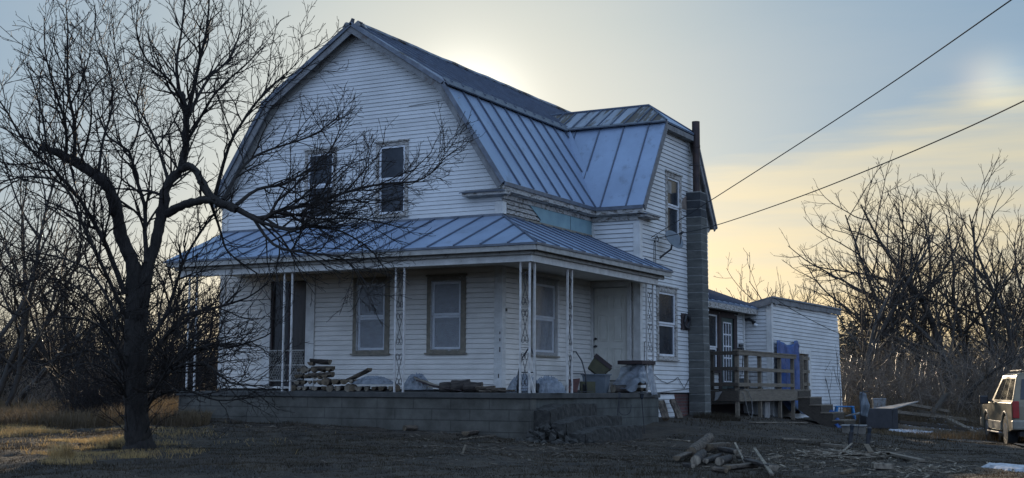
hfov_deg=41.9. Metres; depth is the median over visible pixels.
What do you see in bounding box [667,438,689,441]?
board
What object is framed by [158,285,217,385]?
bare tree
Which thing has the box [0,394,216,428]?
dry grass
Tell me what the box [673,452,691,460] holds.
firewood log
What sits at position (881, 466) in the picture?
board
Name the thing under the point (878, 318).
bare tree
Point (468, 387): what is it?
firewood log
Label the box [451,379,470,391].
firewood log
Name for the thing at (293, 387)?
firewood log
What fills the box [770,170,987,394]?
bare tree
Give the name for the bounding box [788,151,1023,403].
bare tree
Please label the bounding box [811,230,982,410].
bare tree
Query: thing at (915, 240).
bare tree
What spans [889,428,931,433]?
snow
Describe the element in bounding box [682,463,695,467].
firewood log
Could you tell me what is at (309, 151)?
window
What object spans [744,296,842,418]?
outbuilding
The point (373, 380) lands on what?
plastic sheet
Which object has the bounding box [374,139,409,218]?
window
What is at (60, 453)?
grass tuft
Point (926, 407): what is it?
timber
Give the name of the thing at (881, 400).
cooler box
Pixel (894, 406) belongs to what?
loose panel
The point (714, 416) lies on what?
grass tuft
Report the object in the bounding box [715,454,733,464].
firewood log
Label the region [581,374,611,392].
plastic tub
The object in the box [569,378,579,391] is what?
broken board
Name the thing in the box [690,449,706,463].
firewood log
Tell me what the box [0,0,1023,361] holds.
sky
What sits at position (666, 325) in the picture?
window
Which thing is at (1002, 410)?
parked suv
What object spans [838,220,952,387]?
bare tree
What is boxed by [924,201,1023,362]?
bare tree
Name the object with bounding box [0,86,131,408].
bare tree
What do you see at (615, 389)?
firewood log
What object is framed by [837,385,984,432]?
weeds
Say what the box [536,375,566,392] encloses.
plastic sheet
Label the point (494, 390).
firewood log
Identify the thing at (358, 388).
firewood log
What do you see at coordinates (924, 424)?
timber
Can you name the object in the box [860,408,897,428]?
black cabinet
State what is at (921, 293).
bare tree
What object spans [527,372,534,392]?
broken post base
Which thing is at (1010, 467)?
snow
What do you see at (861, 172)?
overhead wire
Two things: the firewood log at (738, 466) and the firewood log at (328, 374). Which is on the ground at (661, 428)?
the firewood log at (738, 466)
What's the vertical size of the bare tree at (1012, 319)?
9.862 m
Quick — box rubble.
[514,423,611,444]
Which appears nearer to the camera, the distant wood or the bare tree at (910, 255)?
the bare tree at (910, 255)
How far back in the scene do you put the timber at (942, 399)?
43.55 m
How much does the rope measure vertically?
0.716 m
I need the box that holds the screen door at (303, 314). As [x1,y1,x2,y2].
[260,275,315,386]
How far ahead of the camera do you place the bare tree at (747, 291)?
68.80 m
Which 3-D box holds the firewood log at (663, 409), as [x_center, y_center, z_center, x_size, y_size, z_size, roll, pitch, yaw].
[3.328,3.787,29.482,0.197,0.122,0.559,1,37,-10]
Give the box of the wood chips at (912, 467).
[702,439,1013,477]
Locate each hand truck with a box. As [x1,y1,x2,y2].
[515,348,539,392]
[565,351,592,392]
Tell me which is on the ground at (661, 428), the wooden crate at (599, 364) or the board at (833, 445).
the board at (833, 445)
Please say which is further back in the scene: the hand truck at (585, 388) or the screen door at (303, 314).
the screen door at (303, 314)
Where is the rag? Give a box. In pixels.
[714,391,721,400]
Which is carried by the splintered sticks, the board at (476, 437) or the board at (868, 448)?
the board at (868, 448)
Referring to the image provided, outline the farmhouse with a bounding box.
[163,18,757,442]
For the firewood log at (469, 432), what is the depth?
23.34 m
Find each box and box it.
[580,381,594,392]
[871,398,885,407]
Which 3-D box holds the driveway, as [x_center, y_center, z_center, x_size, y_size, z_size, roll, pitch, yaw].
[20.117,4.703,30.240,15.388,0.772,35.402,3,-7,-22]
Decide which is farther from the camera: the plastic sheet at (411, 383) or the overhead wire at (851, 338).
the overhead wire at (851, 338)
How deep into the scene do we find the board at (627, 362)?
28.19 m
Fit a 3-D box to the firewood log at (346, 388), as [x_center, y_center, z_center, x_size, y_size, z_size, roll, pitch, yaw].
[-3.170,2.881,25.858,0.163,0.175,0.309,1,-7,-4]
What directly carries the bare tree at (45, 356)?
on the ground at (661, 428)
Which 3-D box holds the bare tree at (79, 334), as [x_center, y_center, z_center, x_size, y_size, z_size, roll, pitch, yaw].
[-11.146,2.171,37.952,5.574,6.102,4.419,4,-7,-29]
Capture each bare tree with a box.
[0,0,480,451]
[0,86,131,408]
[0,168,104,351]
[0,229,198,402]
[11,230,121,367]
[14,213,192,406]
[90,279,175,365]
[123,239,219,364]
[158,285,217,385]
[713,248,861,339]
[726,285,770,302]
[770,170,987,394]
[775,271,833,306]
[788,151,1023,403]
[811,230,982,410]
[820,224,943,403]
[835,189,971,392]
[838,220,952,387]
[846,188,998,368]
[859,205,981,386]
[863,171,1023,397]
[886,150,1023,378]
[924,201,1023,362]
[948,327,1023,415]
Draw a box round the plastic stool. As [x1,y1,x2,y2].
[834,406,855,418]
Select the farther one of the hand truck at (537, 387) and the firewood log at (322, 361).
the firewood log at (322, 361)
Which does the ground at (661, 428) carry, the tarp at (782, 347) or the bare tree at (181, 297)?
the bare tree at (181, 297)
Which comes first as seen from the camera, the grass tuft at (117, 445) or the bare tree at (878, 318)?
the grass tuft at (117, 445)
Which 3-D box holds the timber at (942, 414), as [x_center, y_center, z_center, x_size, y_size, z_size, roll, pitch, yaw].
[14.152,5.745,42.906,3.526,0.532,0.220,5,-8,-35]
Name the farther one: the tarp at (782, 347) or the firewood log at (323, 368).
the tarp at (782, 347)
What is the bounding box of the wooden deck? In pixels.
[709,350,866,428]
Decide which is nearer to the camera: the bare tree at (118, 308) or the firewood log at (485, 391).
the firewood log at (485, 391)
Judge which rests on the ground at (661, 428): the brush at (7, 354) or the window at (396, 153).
the brush at (7, 354)
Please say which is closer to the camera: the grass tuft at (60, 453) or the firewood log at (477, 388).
the grass tuft at (60, 453)
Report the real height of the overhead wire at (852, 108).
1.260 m
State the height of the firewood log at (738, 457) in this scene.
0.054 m
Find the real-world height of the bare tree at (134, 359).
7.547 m
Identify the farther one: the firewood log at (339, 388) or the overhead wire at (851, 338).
the overhead wire at (851, 338)
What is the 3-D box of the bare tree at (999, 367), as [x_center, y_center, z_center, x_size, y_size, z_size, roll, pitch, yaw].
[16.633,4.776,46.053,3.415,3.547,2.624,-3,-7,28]
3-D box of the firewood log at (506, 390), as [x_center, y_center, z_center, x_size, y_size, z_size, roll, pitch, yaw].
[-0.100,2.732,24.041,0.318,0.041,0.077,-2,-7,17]
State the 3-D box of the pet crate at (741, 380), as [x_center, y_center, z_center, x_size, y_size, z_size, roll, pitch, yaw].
[6.053,3.637,34.721,0.620,0.587,1.120,-3,-7,28]
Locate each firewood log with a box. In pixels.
[291,384,297,390]
[300,366,307,372]
[302,386,309,390]
[308,372,334,377]
[309,359,331,364]
[311,366,334,370]
[311,387,320,390]
[321,378,331,385]
[326,385,333,391]
[332,379,339,383]
[335,386,344,390]
[340,379,347,384]
[344,383,350,391]
[346,368,371,381]
[349,384,356,391]
[354,386,364,390]
[378,386,387,391]
[402,425,417,430]
[439,382,450,391]
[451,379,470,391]
[462,430,478,435]
[463,382,482,392]
[475,386,495,391]
[478,390,490,392]
[486,388,505,392]
[498,390,514,391]
[610,385,630,392]
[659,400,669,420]
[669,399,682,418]
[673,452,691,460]
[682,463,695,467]
[686,433,713,457]
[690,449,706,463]
[703,453,724,463]
[705,442,731,450]
[712,466,727,472]
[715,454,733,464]
[717,447,741,454]
[722,463,758,470]
[736,455,755,458]
[743,458,778,470]
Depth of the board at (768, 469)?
16.73 m
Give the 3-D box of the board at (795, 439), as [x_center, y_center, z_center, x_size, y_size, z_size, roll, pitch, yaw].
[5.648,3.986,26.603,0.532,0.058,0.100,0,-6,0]
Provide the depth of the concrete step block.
30.60 m
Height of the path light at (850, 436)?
0.455 m
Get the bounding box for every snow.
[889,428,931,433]
[981,462,1023,471]
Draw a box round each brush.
[0,265,218,401]
[0,358,173,407]
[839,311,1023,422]
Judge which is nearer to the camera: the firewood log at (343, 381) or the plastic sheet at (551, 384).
the plastic sheet at (551, 384)
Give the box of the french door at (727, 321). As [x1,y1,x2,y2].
[709,309,737,390]
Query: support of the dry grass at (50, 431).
on the ground at (661, 428)
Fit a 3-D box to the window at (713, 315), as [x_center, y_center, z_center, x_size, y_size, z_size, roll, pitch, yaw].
[5.205,2.673,34.804,0.120,1.617,1.010,-3,-7,28]
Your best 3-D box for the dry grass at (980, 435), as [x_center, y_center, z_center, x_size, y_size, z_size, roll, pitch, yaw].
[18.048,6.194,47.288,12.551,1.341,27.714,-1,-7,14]
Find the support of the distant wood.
on the ground at (661, 428)
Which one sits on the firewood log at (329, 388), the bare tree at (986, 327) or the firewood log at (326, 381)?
the firewood log at (326, 381)
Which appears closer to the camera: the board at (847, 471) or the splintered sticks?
the board at (847, 471)
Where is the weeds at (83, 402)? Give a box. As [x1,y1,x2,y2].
[28,359,171,416]
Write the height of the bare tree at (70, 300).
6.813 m
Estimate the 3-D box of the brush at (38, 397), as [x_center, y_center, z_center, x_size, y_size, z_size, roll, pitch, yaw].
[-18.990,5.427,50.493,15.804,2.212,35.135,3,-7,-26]
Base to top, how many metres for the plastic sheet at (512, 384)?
0.362 m
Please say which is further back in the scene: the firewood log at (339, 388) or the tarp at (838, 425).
the tarp at (838, 425)
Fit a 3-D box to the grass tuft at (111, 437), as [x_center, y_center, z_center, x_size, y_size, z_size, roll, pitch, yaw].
[-6.239,3.087,20.694,1.048,0.193,1.066,-3,-7,28]
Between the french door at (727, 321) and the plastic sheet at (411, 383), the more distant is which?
the french door at (727, 321)
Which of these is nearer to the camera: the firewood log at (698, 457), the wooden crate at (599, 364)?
the firewood log at (698, 457)
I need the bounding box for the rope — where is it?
[742,389,752,417]
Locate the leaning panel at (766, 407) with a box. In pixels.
[763,402,769,417]
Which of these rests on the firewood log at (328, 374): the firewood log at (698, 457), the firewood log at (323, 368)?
the firewood log at (323, 368)
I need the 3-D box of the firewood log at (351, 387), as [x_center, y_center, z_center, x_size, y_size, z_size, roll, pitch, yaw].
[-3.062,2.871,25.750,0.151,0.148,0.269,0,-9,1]
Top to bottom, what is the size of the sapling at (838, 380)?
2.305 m
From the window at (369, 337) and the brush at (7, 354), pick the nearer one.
the window at (369, 337)
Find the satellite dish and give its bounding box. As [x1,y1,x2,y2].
[660,230,682,258]
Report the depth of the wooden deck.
34.89 m
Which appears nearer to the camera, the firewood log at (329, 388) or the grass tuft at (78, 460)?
the grass tuft at (78, 460)
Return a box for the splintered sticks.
[767,448,905,459]
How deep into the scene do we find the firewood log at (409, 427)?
24.34 m
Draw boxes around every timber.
[898,410,966,420]
[898,420,976,430]
[898,424,949,432]
[902,402,949,412]
[914,410,980,424]
[929,393,948,417]
[945,418,978,432]
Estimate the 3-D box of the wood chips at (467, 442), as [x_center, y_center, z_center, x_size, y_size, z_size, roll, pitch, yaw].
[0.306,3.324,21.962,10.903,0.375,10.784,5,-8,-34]
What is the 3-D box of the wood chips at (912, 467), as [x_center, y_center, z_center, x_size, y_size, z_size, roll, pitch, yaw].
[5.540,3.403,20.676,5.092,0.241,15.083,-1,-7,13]
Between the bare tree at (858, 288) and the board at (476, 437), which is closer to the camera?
the board at (476, 437)
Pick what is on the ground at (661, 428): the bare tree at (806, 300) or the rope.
the bare tree at (806, 300)
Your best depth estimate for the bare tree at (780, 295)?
57.64 m
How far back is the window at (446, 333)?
26.67 m
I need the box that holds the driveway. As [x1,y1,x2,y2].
[898,420,1023,445]
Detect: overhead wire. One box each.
[651,0,1011,237]
[653,100,1023,238]
[775,298,943,363]
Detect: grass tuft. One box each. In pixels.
[0,425,41,437]
[37,455,95,465]
[47,436,75,458]
[75,433,124,444]
[106,440,154,449]
[693,410,740,420]
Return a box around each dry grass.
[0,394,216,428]
[0,418,402,459]
[843,401,1023,442]
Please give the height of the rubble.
0.438 m
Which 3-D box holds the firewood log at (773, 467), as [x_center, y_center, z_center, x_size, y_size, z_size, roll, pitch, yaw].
[3.148,2.858,16.961,0.133,0.070,1.931,0,-7,1]
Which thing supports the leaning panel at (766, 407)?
on the ground at (661, 428)
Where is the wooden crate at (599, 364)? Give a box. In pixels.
[588,353,611,373]
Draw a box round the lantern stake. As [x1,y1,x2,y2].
[639,391,644,432]
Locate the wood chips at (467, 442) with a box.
[108,424,683,473]
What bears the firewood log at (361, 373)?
on the firewood log at (343, 381)
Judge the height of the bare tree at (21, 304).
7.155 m
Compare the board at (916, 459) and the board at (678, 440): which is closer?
the board at (916, 459)
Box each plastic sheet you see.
[352,376,392,383]
[404,372,432,389]
[506,373,536,392]
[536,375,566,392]
[613,364,657,394]
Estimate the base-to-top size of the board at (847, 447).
0.120 m
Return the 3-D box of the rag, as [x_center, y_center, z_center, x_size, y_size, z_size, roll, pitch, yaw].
[4.995,3.809,32.352,0.200,0.240,0.014,-3,-7,28]
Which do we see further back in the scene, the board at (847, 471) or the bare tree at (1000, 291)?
the bare tree at (1000, 291)
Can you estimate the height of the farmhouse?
9.132 m
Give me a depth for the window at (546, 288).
27.78 m
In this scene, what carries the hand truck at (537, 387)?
on the farmhouse
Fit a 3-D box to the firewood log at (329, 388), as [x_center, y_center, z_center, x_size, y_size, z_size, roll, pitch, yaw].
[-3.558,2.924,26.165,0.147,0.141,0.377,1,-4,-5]
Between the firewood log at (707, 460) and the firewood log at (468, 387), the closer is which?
the firewood log at (707, 460)
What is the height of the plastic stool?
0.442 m
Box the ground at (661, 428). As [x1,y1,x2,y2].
[0,386,1023,477]
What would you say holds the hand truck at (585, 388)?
on the farmhouse
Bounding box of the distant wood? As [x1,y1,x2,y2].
[838,287,1023,377]
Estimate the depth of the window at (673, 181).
31.35 m
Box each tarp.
[777,340,803,413]
[829,410,840,427]
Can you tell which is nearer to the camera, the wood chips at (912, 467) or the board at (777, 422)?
the wood chips at (912, 467)
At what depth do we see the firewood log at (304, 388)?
26.33 m
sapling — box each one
[825,361,831,403]
[833,349,850,411]
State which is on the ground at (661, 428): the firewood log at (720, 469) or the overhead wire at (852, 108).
the firewood log at (720, 469)
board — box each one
[459,435,495,439]
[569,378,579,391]
[617,360,655,364]
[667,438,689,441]
[734,442,744,462]
[749,422,807,422]
[753,448,773,475]
[782,438,808,440]
[820,443,847,447]
[823,449,842,452]
[838,468,856,473]
[839,443,852,454]
[864,444,873,452]
[871,463,893,468]
[882,452,924,461]
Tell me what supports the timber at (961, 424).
on the driveway
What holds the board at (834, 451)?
on the ground at (661, 428)
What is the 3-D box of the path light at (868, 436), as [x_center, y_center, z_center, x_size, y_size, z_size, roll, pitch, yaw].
[6.517,3.661,24.413,0.140,0.458,0.099,-3,-7,28]
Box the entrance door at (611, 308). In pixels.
[590,282,631,383]
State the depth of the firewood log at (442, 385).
24.59 m
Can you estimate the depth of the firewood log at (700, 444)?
20.76 m
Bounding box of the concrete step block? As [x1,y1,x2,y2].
[840,424,866,433]
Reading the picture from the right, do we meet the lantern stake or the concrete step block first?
the concrete step block
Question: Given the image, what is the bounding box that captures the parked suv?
[979,370,1023,444]
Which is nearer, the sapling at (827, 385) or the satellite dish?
the satellite dish
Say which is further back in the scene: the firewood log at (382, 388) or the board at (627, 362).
the board at (627, 362)
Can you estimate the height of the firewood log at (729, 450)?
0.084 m
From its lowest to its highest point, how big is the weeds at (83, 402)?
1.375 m
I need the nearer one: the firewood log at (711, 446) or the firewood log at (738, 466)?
the firewood log at (738, 466)
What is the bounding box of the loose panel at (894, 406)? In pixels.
[845,401,917,416]
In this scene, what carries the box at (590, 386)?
on the farmhouse
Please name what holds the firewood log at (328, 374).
on the firewood log at (326, 381)
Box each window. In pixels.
[304,147,336,222]
[350,277,390,354]
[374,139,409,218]
[424,273,466,354]
[531,275,559,357]
[655,284,679,360]
[664,169,683,240]
[709,310,720,372]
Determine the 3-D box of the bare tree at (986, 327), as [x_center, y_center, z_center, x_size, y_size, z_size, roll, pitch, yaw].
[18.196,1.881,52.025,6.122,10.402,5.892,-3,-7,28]
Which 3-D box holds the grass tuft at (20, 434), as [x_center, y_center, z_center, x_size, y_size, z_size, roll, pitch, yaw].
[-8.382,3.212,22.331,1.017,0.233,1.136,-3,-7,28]
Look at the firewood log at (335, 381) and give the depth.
25.80 m
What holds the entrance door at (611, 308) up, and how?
in the farmhouse
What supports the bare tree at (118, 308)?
on the ground at (661, 428)
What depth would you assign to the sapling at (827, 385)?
41.49 m
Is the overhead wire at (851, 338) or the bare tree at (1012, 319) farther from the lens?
the bare tree at (1012, 319)
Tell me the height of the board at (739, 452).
0.198 m
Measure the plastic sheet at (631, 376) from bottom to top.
0.699 m
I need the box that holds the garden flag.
[856,391,869,441]
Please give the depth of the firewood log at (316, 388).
26.16 m
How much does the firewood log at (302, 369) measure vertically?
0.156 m
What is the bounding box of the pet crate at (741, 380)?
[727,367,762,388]

